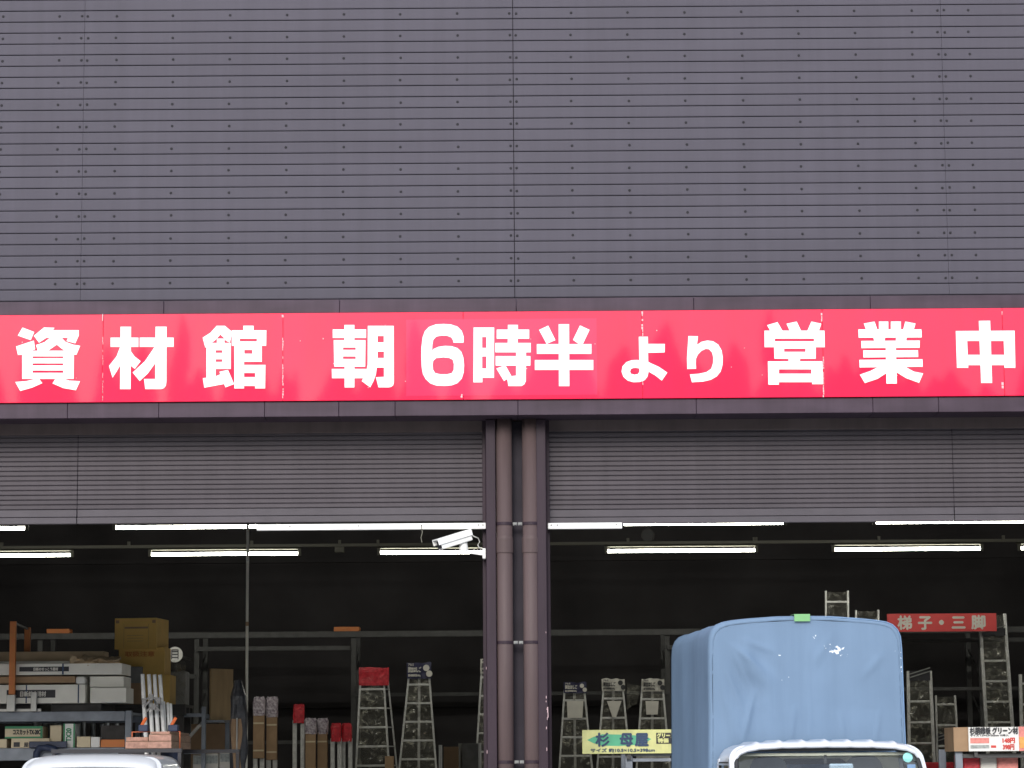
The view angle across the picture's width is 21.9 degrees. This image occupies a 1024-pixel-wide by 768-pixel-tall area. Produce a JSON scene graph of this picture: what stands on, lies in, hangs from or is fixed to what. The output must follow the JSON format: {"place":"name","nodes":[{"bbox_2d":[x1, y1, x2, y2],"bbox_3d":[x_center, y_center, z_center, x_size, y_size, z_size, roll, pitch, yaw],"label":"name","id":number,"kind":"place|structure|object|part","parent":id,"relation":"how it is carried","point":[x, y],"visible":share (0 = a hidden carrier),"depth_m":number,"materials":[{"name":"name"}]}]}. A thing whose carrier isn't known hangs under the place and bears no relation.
{"place":"outdoors","nodes":[
{"label":"outdoors","id":0,"kind":"place"},
{"bbox_2d":[80,722,85,736],"bbox_3d":[-4.251,3.479,26.226,0.056,0.256,0.055,0,-8,0],"label":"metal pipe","id":1,"kind":"object","parent":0,"point":[83,730],"visible":0.66,"depth_m":26.21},
{"bbox_2d":[90,724,95,736],"bbox_3d":[-4.173,3.501,26.324,0.056,0.241,0.055,0,-8,0],"label":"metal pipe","id":2,"kind":"object","parent":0,"point":[92,730],"visible":0.66,"depth_m":26.31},
{"bbox_2d":[99,724,103,736],"bbox_3d":[-4.094,3.514,26.423,0.056,0.240,0.055,0,-8,0],"label":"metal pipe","id":3,"kind":"object","parent":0,"point":[100,729],"visible":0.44,"depth_m":26.41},
{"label":"floor","id":4,"kind":"structure","parent":0,"visible":0},
{"bbox_2d":[0,711,148,760],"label":"steel shelving","id":5,"kind":"object","parent":4,"relation":"on","point":[128,718],"visible":0.64,"depth_m":25.50,"materials":[{"name":"metal"}]},
{"bbox_2d":[0,739,10,747],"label":"carton","id":6,"kind":"object","parent":5,"relation":"on","point":[5,743],"visible":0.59,"depth_m":25.50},
{"bbox_2d":[0,709,41,711],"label":"metal strip","id":7,"kind":"object","parent":5,"relation":"on","point":[21,710],"visible":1,"depth_m":25.50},
{"bbox_2d":[0,704,50,711],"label":"wooden batten","id":8,"kind":"object","parent":5,"relation":"on","point":[45,708],"visible":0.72,"depth_m":25.62,"materials":[{"name":"wood"}]},
{"bbox_2d":[6,621,30,711],"bbox_3d":[-4.818,2.772,25.850,0.081,0.864,0.785,0,-8,0],"label":"stop bracket","id":9,"kind":"object","parent":8,"relation":"on","point":[11,702],"visible":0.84,"depth_m":25.49,"materials":[{"name":"metal"}]},
{"bbox_2d":[11,738,50,747],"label":"carton","id":10,"kind":"object","parent":5,"relation":"on","point":[19,742],"visible":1,"depth_m":25.47,"materials":[{"name":"cardboard"}]},
{"bbox_2d":[5,726,47,738],"bbox_3d":[-4.709,3.381,25.661,0.363,0.115,0.307,0,-8,0],"label":"carton","id":11,"kind":"object","parent":10,"relation":"on","point":[11,732],"visible":1,"depth_m":25.52,"materials":[{"name":"cardboard"}]},
{"bbox_2d":[29,741,66,747],"bbox_3d":[-4.461,3.467,25.440,0.360,0.060,0.040,0,-8,0],"label":"slate sheet","id":12,"kind":"object","parent":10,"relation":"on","point":[58,744],"visible":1,"depth_m":25.42,"materials":[{"name":"stone"}]},
{"bbox_2d":[31,692,36,710],"bbox_3d":[-4.606,3.061,25.488,0.056,0.186,0.040,0,-8,0],"label":"steel stop","id":13,"kind":"object","parent":5,"relation":"on","point":[33,701],"visible":1,"depth_m":25.47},
{"bbox_2d":[33,744,58,757],"bbox_3d":[-4.466,3.526,25.396,0.264,0.147,0.090,0,-8,0],"label":"blue rag","id":14,"kind":"object","parent":5,"relation":"attached to","point":[39,749],"visible":0.78,"depth_m":25.37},
{"bbox_2d":[50,725,62,740],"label":"carton","id":15,"kind":"object","parent":5,"relation":"on","point":[56,732],"visible":0.67,"depth_m":25.55,"materials":[{"name":"cardboard"}]},
{"bbox_2d":[63,724,79,747],"bbox_3d":[-4.274,3.414,25.676,0.112,0.229,0.307,0,-8,0],"label":"carton","id":16,"kind":"object","parent":5,"relation":"on","point":[71,733],"visible":1,"depth_m":25.53,"materials":[{"name":"cardboard"}]},
{"bbox_2d":[52,703,114,711],"bbox_3d":[-4.217,3.197,26.064,0.479,0.077,0.900,0,-8,0],"label":"wooden batten","id":17,"kind":"object","parent":5,"relation":"on","point":[82,707],"visible":0.76,"depth_m":25.62,"materials":[{"name":"wood"}]},
{"bbox_2d":[90,687,133,703],"bbox_3d":[-3.906,3.046,25.833,0.349,0.148,0.500,0,-8,0],"label":"short carton","id":18,"kind":"object","parent":17,"relation":"on","point":[120,695],"visible":0.91,"depth_m":25.59,"materials":[{"name":"cardboard"}]},
{"bbox_2d":[90,676,130,687],"bbox_3d":[-3.930,2.922,25.901,0.330,0.103,0.500,0,-8,0],"label":"short carton","id":19,"kind":"object","parent":18,"relation":"on","point":[108,681],"visible":0.89,"depth_m":25.66,"materials":[{"name":"cardboard"}]},
{"bbox_2d":[77,736,93,747],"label":"carton","id":20,"kind":"object","parent":5,"relation":"on","point":[83,742],"visible":0.94,"depth_m":25.49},
{"bbox_2d":[91,737,100,747],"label":"carton","id":21,"kind":"object","parent":5,"relation":"on","point":[95,742],"visible":0.87,"depth_m":25.49,"materials":[{"name":"cardboard"}]},
{"bbox_2d":[101,725,124,739],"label":"carton","id":22,"kind":"object","parent":5,"relation":"on","point":[113,732],"visible":0.62,"depth_m":25.60,"materials":[{"name":"cardboard"}]},
{"bbox_2d":[101,739,124,746],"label":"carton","id":23,"kind":"object","parent":5,"relation":"on","point":[113,743],"visible":0.86,"depth_m":25.47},
{"bbox_2d":[22,748,239,767],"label":"truck","id":24,"kind":"object","parent":4,"relation":"on","point":[131,758],"visible":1,"depth_m":22.03,"materials":[{"name":"white metal"}]},
{"bbox_2d":[140,674,172,754],"bbox_3d":[-3.240,3.558,24.341,0.382,1.773,0.233,0,-8,0],"label":"pole bundle","id":25,"kind":"object","parent":24,"relation":"on","point":[157,701],"visible":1,"depth_m":24.45,"materials":[{"name":"metal"}]},
{"bbox_2d":[125,731,190,748],"bbox_3d":[-3.151,3.187,23.635,0.428,0.156,1.753,0,-8,-1],"label":"lumber bundle","id":26,"kind":"object","parent":24,"relation":"on","point":[164,740],"visible":0.91,"depth_m":22.86,"materials":[{"name":"brown wood"}]},
{"bbox_2d":[138,717,149,731],"bbox_3d":[-3.241,2.994,23.277,0.090,0.129,0.074,-2,-8,13],"label":"ratchet clamp","id":27,"kind":"object","parent":26,"relation":"on","point":[142,727],"visible":1,"depth_m":23.25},
{"bbox_2d":[161,752,179,761],"bbox_3d":[-2.993,3.292,23.169,0.184,0.200,0.140,0,-8,0],"label":"blue bag","id":28,"kind":"object","parent":26,"relation":"hanging from","point":[174,755],"visible":0.2,"depth_m":23.11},
{"bbox_2d":[168,717,178,731],"bbox_3d":[-2.993,3.007,23.380,0.090,0.129,0.074,-2,-8,13],"label":"ratchet clamp","id":29,"kind":"object","parent":26,"relation":"on","point":[172,727],"visible":0.96,"depth_m":23.36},
{"bbox_2d":[96,704,193,767],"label":"rack","id":30,"kind":"object","parent":4,"relation":"on","point":[179,711],"visible":0.35,"depth_m":26.93,"materials":[{"name":"metal"}]},
{"bbox_2d":[120,683,141,704],"bbox_3d":[-3.892,3.177,27.178,0.240,0.233,0.500,0,-8,0],"label":"brown carton","id":31,"kind":"object","parent":30,"relation":"on","point":[137,697],"visible":0.24,"depth_m":26.93,"materials":[{"name":"cardboard"}]},
{"bbox_2d":[126,667,142,682],"bbox_3d":[-3.835,2.956,26.886,0.154,0.164,0.100,0,-8,0],"label":"grey case","id":32,"kind":"object","parent":31,"relation":"on","point":[135,676],"visible":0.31,"depth_m":26.84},
{"bbox_2d":[145,675,175,703],"bbox_3d":[-3.625,3.144,27.182,0.279,0.296,0.500,0,-8,0],"label":"brown carton","id":33,"kind":"object","parent":30,"relation":"on","point":[169,688],"visible":0.43,"depth_m":26.95,"materials":[{"name":"cardboard"}]},
{"bbox_2d":[119,647,170,676],"bbox_3d":[-3.779,2.872,27.238,0.467,0.305,0.507,0,-8,0],"label":"brown carton","id":34,"kind":"object","parent":33,"relation":"on","point":[157,661],"visible":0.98,"depth_m":27.00,"materials":[{"name":"cardboard"}]},
{"bbox_2d":[115,618,168,649],"bbox_3d":[-3.815,2.584,27.259,0.436,0.318,0.503,-1,-8,7],"label":"brown carton","id":35,"kind":"object","parent":34,"relation":"on","point":[141,633],"visible":0.94,"depth_m":27.02,"materials":[{"name":"cardboard"}]},
{"bbox_2d":[171,671,188,724],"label":"wrapped goods","id":36,"kind":"object","parent":4,"relation":"on","point":[182,687],"visible":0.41,"depth_m":28.44,"materials":[{"name":"black"}]},
{"bbox_2d":[135,706,229,767],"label":"frame trolley","id":37,"kind":"object","parent":4,"relation":"on","point":[203,715],"visible":0.51,"depth_m":27.00,"materials":[{"name":"metal"}]},
{"bbox_2d":[193,754,200,767],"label":"printed pack","id":38,"kind":"object","parent":37,"relation":"on","point":[196,760],"visible":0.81,"depth_m":27.03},
{"bbox_2d":[206,754,218,767],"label":"printed pack","id":39,"kind":"object","parent":37,"relation":"on","point":[212,760],"visible":0.84,"depth_m":27.03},
{"bbox_2d":[209,669,232,719],"bbox_3d":[-2.994,3.199,27.251,0.024,0.523,0.320,-7,-10,38],"label":"plywood board","id":40,"kind":"object","parent":37,"relation":"on","point":[221,683],"visible":0.79,"depth_m":27.23,"materials":[{"name":"wood"}]},
{"bbox_2d":[219,753,229,767],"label":"printed pack","id":41,"kind":"object","parent":37,"relation":"on","point":[224,760],"visible":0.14,"depth_m":27.03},
{"bbox_2d":[191,724,230,767],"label":"board stack","id":42,"kind":"object","parent":4,"relation":"on","point":[215,736],"visible":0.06,"depth_m":29.14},
{"bbox_2d":[229,680,247,767],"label":"wrapped roll","id":43,"kind":"object","parent":4,"relation":"on","point":[238,725],"visible":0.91,"depth_m":26.33,"materials":[{"name":"plastic"}]},
{"bbox_2d":[245,524,248,767],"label":"upright pole","id":44,"kind":"object","parent":4,"relation":"on","point":[247,608],"visible":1,"depth_m":26.64,"materials":[{"name":"metal"}]},
{"bbox_2d":[253,696,265,767],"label":"packed ladder","id":45,"kind":"object","parent":4,"relation":"on","point":[259,705],"visible":1,"depth_m":41.10,"materials":[{"name":"cardboard"}]},
{"bbox_2d":[266,696,277,767],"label":"packed ladder","id":46,"kind":"object","parent":4,"relation":"on","point":[271,726],"visible":1,"depth_m":41.20,"materials":[{"name":"cardboard"}]},
{"bbox_2d":[292,704,304,767],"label":"pole pack","id":47,"kind":"object","parent":4,"relation":"on","point":[298,713],"visible":1,"depth_m":41.11,"materials":[{"name":"metal"}]},
{"bbox_2d":[305,718,316,767],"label":"packed ladder","id":48,"kind":"object","parent":4,"relation":"on","point":[310,740],"visible":1,"depth_m":41.07,"materials":[{"name":"cardboard"}]},
{"bbox_2d":[317,718,328,767],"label":"packed ladder","id":49,"kind":"object","parent":4,"relation":"on","point":[322,740],"visible":1,"depth_m":41.17,"materials":[{"name":"cardboard"}]},
{"bbox_2d":[330,723,341,767],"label":"pole pack","id":50,"kind":"object","parent":4,"relation":"on","point":[336,732],"visible":1,"depth_m":41.08,"materials":[{"name":"metal"}]},
{"bbox_2d":[342,723,352,767],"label":"pole pack","id":51,"kind":"object","parent":4,"relation":"on","point":[346,732],"visible":1,"depth_m":41.18,"materials":[{"name":"metal"}]},
{"bbox_2d":[355,667,397,767],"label":"step ladder","id":52,"kind":"object","parent":4,"relation":"on","point":[373,676],"visible":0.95,"depth_m":42.26,"materials":[{"name":"metal"}]},
{"bbox_2d":[385,756,393,767],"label":"carton","id":53,"kind":"object","parent":4,"relation":"on","point":[389,761],"visible":1,"depth_m":41.19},
{"bbox_2d":[398,662,436,767],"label":"step ladder","id":54,"kind":"object","parent":4,"relation":"on","point":[419,671],"visible":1,"depth_m":42.26,"materials":[{"name":"metal"}]},
{"bbox_2d":[439,745,441,767],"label":"white tube","id":55,"kind":"object","parent":4,"relation":"on","point":[440,756],"visible":1,"depth_m":34.64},
{"bbox_2d":[444,747,458,767],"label":"carton","id":56,"kind":"object","parent":4,"relation":"on","point":[451,757],"visible":1,"depth_m":35.05,"materials":[{"name":"cardboard"}]},
{"bbox_2d":[458,743,478,767],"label":"carton","id":57,"kind":"object","parent":4,"relation":"on","point":[468,755],"visible":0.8,"depth_m":35.26,"materials":[{"name":"cardboard"}]},
{"bbox_2d":[478,743,480,767],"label":"white tube","id":58,"kind":"object","parent":4,"relation":"on","point":[479,748],"visible":1,"depth_m":34.55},
{"bbox_2d":[476,659,483,752],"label":"step ladder","id":59,"kind":"object","parent":4,"relation":"on","point":[481,677],"visible":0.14,"depth_m":42.23,"materials":[{"name":"metal"}]},
{"bbox_2d":[0,626,1023,767],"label":"storage rack","id":60,"kind":"object","parent":4,"relation":"on","point":[664,634],"visible":0.47,"depth_m":42.81,"materials":[{"name":"metal"}]},
{"bbox_2d":[47,629,72,632],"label":"orange block","id":61,"kind":"object","parent":60,"relation":"on","point":[59,630],"depth_m":42.92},
{"bbox_2d":[170,647,190,661],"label":"round sign","id":62,"kind":"object","parent":60,"relation":"attached to","point":[176,654],"visible":0.87,"depth_m":40.83,"materials":[{"name":"plastic"}]},
{"bbox_2d":[334,627,359,630],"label":"orange block","id":63,"kind":"object","parent":60,"relation":"on","point":[346,628],"depth_m":42.92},
{"bbox_2d":[887,613,996,631],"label":"aisle sign","id":64,"kind":"object","parent":60,"relation":"attached to","point":[949,622],"visible":0.97,"depth_m":42.03,"materials":[{"name":"plastic"}]},
{"bbox_2d":[558,682,592,767],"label":"step ladder","id":65,"kind":"object","parent":4,"relation":"on","point":[574,709],"visible":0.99,"depth_m":42.19,"materials":[{"name":"metal"}]},
{"bbox_2d":[596,678,627,767],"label":"step ladder","id":66,"kind":"object","parent":4,"relation":"on","point":[613,685],"visible":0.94,"depth_m":42.22,"materials":[{"name":"metal"}]},
{"bbox_2d":[621,753,670,767],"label":"timber rack","id":67,"kind":"object","parent":4,"relation":"on","point":[626,762],"visible":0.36,"depth_m":23.17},
{"bbox_2d":[582,729,670,758],"bbox_3d":[1.121,3.154,23.150,1.014,0.257,0.066,0,-8,0],"label":"price board","id":68,"kind":"object","parent":67,"relation":"attached to","point":[628,742],"visible":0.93,"depth_m":23.12,"materials":[{"name":"yellow"}]},
{"bbox_2d":[636,678,670,767],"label":"step ladder","id":69,"kind":"object","parent":4,"relation":"on","point":[652,685],"visible":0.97,"depth_m":42.22,"materials":[{"name":"metal"}]},
{"bbox_2d":[825,591,848,616],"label":"straight ladder","id":70,"kind":"object","parent":4,"relation":"on","point":[826,601],"visible":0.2,"depth_m":42.48,"materials":[{"name":"metal"}]},
{"bbox_2d":[855,610,878,619],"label":"straight ladder","id":71,"kind":"object","parent":4,"relation":"on","point":[877,614],"visible":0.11,"depth_m":42.46,"materials":[{"name":"metal"}]},
{"bbox_2d":[906,667,935,761],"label":"straight ladder","id":72,"kind":"object","parent":4,"relation":"on","point":[920,675],"visible":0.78,"depth_m":42.12,"materials":[{"name":"metal"}]},
{"bbox_2d":[925,762,953,767],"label":"red pack","id":73,"kind":"object","parent":4,"relation":"on","point":[936,764],"visible":0.55,"depth_m":41.17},
{"bbox_2d":[934,695,957,761],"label":"straight ladder","id":74,"kind":"object","parent":4,"relation":"on","point":[940,739],"visible":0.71,"depth_m":42.16,"materials":[{"name":"metal"}]},
{"bbox_2d":[954,755,979,767],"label":"wrapped goods","id":75,"kind":"object","parent":4,"relation":"on","point":[971,762],"visible":0.53,"depth_m":23.31},
{"bbox_2d":[938,749,1023,767],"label":"timber rack","id":76,"kind":"object","parent":4,"relation":"on","point":[959,756],"visible":0.91,"depth_m":23.17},
{"bbox_2d":[944,727,968,751],"bbox_3d":[3.936,3.145,23.396,0.141,0.210,0.500,0,-8,0],"label":"wooden block","id":77,"kind":"object","parent":76,"relation":"on","point":[956,739],"depth_m":23.16,"materials":[{"name":"wood"}]},
{"bbox_2d":[968,727,1023,756],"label":"price board","id":78,"kind":"object","parent":76,"relation":"attached to","point":[995,738],"visible":1,"depth_m":23.12,"materials":[{"name":"paper"}]},
{"bbox_2d":[979,758,996,767],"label":"wrapped goods","id":79,"kind":"object","parent":4,"relation":"on","point":[988,762],"visible":0.45,"depth_m":23.31},
{"bbox_2d":[979,614,1015,753],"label":"straight ladder","id":80,"kind":"object","parent":4,"relation":"on","point":[1000,631],"visible":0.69,"depth_m":42.31,"materials":[{"name":"metal"}]},
{"bbox_2d":[997,758,1017,767],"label":"wrapped goods","id":81,"kind":"object","parent":4,"relation":"on","point":[1007,762],"visible":0.45,"depth_m":23.31},
{"bbox_2d":[1018,674,1023,767],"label":"straight ladder","id":82,"kind":"object","parent":4,"relation":"on","point":[1021,703],"visible":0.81,"depth_m":42.21,"materials":[{"name":"metal"}]},
{"bbox_3d":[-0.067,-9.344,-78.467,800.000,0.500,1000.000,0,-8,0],"label":"ground","id":83,"kind":"structure","parent":0,"visible":0},
{"bbox_2d":[0,0,1023,767],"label":"warehouse building","id":84,"kind":"structure","parent":83,"relation":"on","point":[270,156],"depth_m":21.47,"materials":[{"name":"metal"}]},
{"bbox_2d":[257,523,485,541],"bbox_3d":[-1.118,1.189,21.033,1.822,0.155,0.063,0,-8,0],"label":"cable trunking","id":85,"kind":"object","parent":84,"relation":"attached to","point":[389,526],"visible":1,"depth_m":21.02,"materials":[{"name":"white paint"}]},
{"bbox_2d":[432,529,485,558],"bbox_3d":[-0.416,1.268,20.986,0.436,0.237,0.155,2,-8,-17],"label":"security camera","id":86,"kind":"object","parent":84,"relation":"attached to","point":[462,538],"visible":1,"depth_m":20.96,"materials":[{"name":"white paint"}]},
{"bbox_2d":[0,308,1023,403],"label":"shop sign","id":87,"kind":"object","parent":84,"relation":"attached to","point":[525,355],"visible":1,"depth_m":20.88,"materials":[{"name":"plastic"}]},
{"bbox_2d":[0,523,1023,552],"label":"lighting rail","id":88,"kind":"object","parent":84,"relation":"hanging from","point":[339,547],"visible":0.72,"depth_m":40.14,"materials":[{"name":"metal"}]},
{"bbox_2d":[0,549,74,556],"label":"ceiling lamp","id":89,"kind":"object","parent":88,"relation":"attached to","point":[71,554],"visible":1,"depth_m":40.12,"materials":[{"name":"plastic"}]},
{"bbox_2d":[148,547,301,556],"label":"ceiling lamp","id":90,"kind":"object","parent":88,"relation":"attached to","point":[151,554],"visible":1,"depth_m":40.12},
{"bbox_2d":[377,546,482,554],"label":"ceiling lamp","id":91,"kind":"object","parent":88,"relation":"attached to","point":[379,551],"visible":0.5,"depth_m":40.12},
{"bbox_2d":[604,544,757,553],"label":"ceiling lamp","id":92,"kind":"object","parent":88,"relation":"attached to","point":[606,550],"visible":1,"depth_m":40.12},
{"bbox_2d":[831,542,983,551],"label":"ceiling lamp","id":93,"kind":"object","parent":88,"relation":"attached to","point":[834,549],"visible":1,"depth_m":40.12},
{"bbox_2d":[1016,542,1023,550],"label":"ceiling lamp","id":94,"kind":"object","parent":88,"relation":"attached to","point":[1019,547],"visible":1,"depth_m":40.12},
{"bbox_2d":[548,522,621,528],"bbox_3d":[0.580,1.129,21.044,0.590,0.048,0.054,0,-8,0],"label":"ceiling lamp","id":95,"kind":"object","parent":84,"relation":"attached to","point":[617,525],"visible":1,"depth_m":21.02,"materials":[{"name":"white paint"}]},
{"bbox_2d":[641,525,653,541],"bbox_3d":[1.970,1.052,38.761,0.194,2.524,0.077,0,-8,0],"label":"ceiling speaker","id":96,"kind":"object","parent":84,"relation":"hanging from","point":[647,534],"visible":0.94,"depth_m":38.57,"materials":[{"name":"plastic"}]},
{"bbox_3d":[0.004,0.605,36.279,18.400,2.314,0.060,0,-8,0],"label":"lamp rail","id":97,"kind":"object","parent":84,"relation":"hanging from","visible":0},
{"bbox_2d":[0,525,28,530],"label":"ceiling lamp","id":98,"kind":"object","parent":97,"relation":"attached to","point":[25,527],"visible":0.43,"depth_m":36.07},
{"bbox_2d":[112,523,279,529],"bbox_3d":[-4.307,1.893,36.132,2.288,0.195,0.136,0,-8,0],"label":"ceiling lamp","id":99,"kind":"object","parent":97,"relation":"attached to","point":[114,527],"visible":0.26,"depth_m":36.07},
{"bbox_2d":[622,523,786,526],"bbox_3d":[2.610,1.843,36.132,2.275,0.195,0.136,0,-8,0],"label":"ceiling lamp","id":100,"kind":"object","parent":97,"relation":"attached to","point":[711,524],"visible":0.23,"depth_m":36.07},
{"bbox_2d":[872,521,1023,524],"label":"ceiling lamp","id":101,"kind":"object","parent":97,"relation":"attached to","point":[874,523],"visible":0.26,"depth_m":36.07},
{"bbox_2d":[671,614,926,767],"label":"truck","id":102,"kind":"object","parent":83,"relation":"on","point":[800,691],"visible":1,"depth_m":18.98,"materials":[{"name":"blue fabric"}]},
{"label":"rear window","id":103,"kind":"part","parent":102,"relation":"part of","materials":[{"name":"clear glass"}]},
{"bbox_3d":[2.854,2.921,18.311,0.083,0.631,0.939,0,-8,-4],"label":"side window","id":104,"kind":"part","parent":102,"relation":"part of","materials":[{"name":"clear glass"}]},
{"bbox_3d":[-5.696,3.207,26.064,0.496,0.077,0.900,0,-8,0],"label":"wooden batten","id":105,"kind":"object","parent":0,"visible":0},
{"bbox_2d":[0,684,91,703],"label":"long carton","id":106,"kind":"object","parent":105,"relation":"on","point":[64,694],"visible":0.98,"depth_m":25.54,"materials":[{"name":"white"}]},
{"bbox_2d":[0,676,75,684],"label":"long carton","id":107,"kind":"object","parent":106,"relation":"on","point":[49,680],"visible":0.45,"depth_m":25.58,"materials":[{"name":"cardboard"}]},
{"bbox_2d":[0,663,130,676],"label":"long carton","id":108,"kind":"object","parent":107,"relation":"on","point":[85,670],"visible":1,"depth_m":25.56,"materials":[{"name":"white"}]},
{"bbox_2d":[0,661,69,663],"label":"strip bundle","id":109,"kind":"object","parent":108,"relation":"on","point":[37,662],"visible":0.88,"depth_m":25.67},
{"bbox_2d":[0,651,108,660],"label":"flat carton","id":110,"kind":"object","parent":108,"relation":"on","point":[45,656],"visible":0.51,"depth_m":25.93,"materials":[{"name":"cardboard"}]},
{"bbox_2d":[70,654,120,665],"bbox_3d":[-4.038,2.673,25.653,0.482,0.126,0.184,0,-8,0],"label":"torn wrapping","id":111,"kind":"object","parent":108,"relation":"on","point":[84,658],"visible":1,"depth_m":25.61,"materials":[{"name":"paper"}]},
{"bbox_2d":[76,676,88,684],"bbox_3d":[-4.171,2.884,25.705,0.090,0.074,0.300,0,-8,0],"label":"wrapped block","id":112,"kind":"object","parent":106,"relation":"on","point":[82,680],"depth_m":25.56,"materials":[{"name":"plastic"}]}
]}

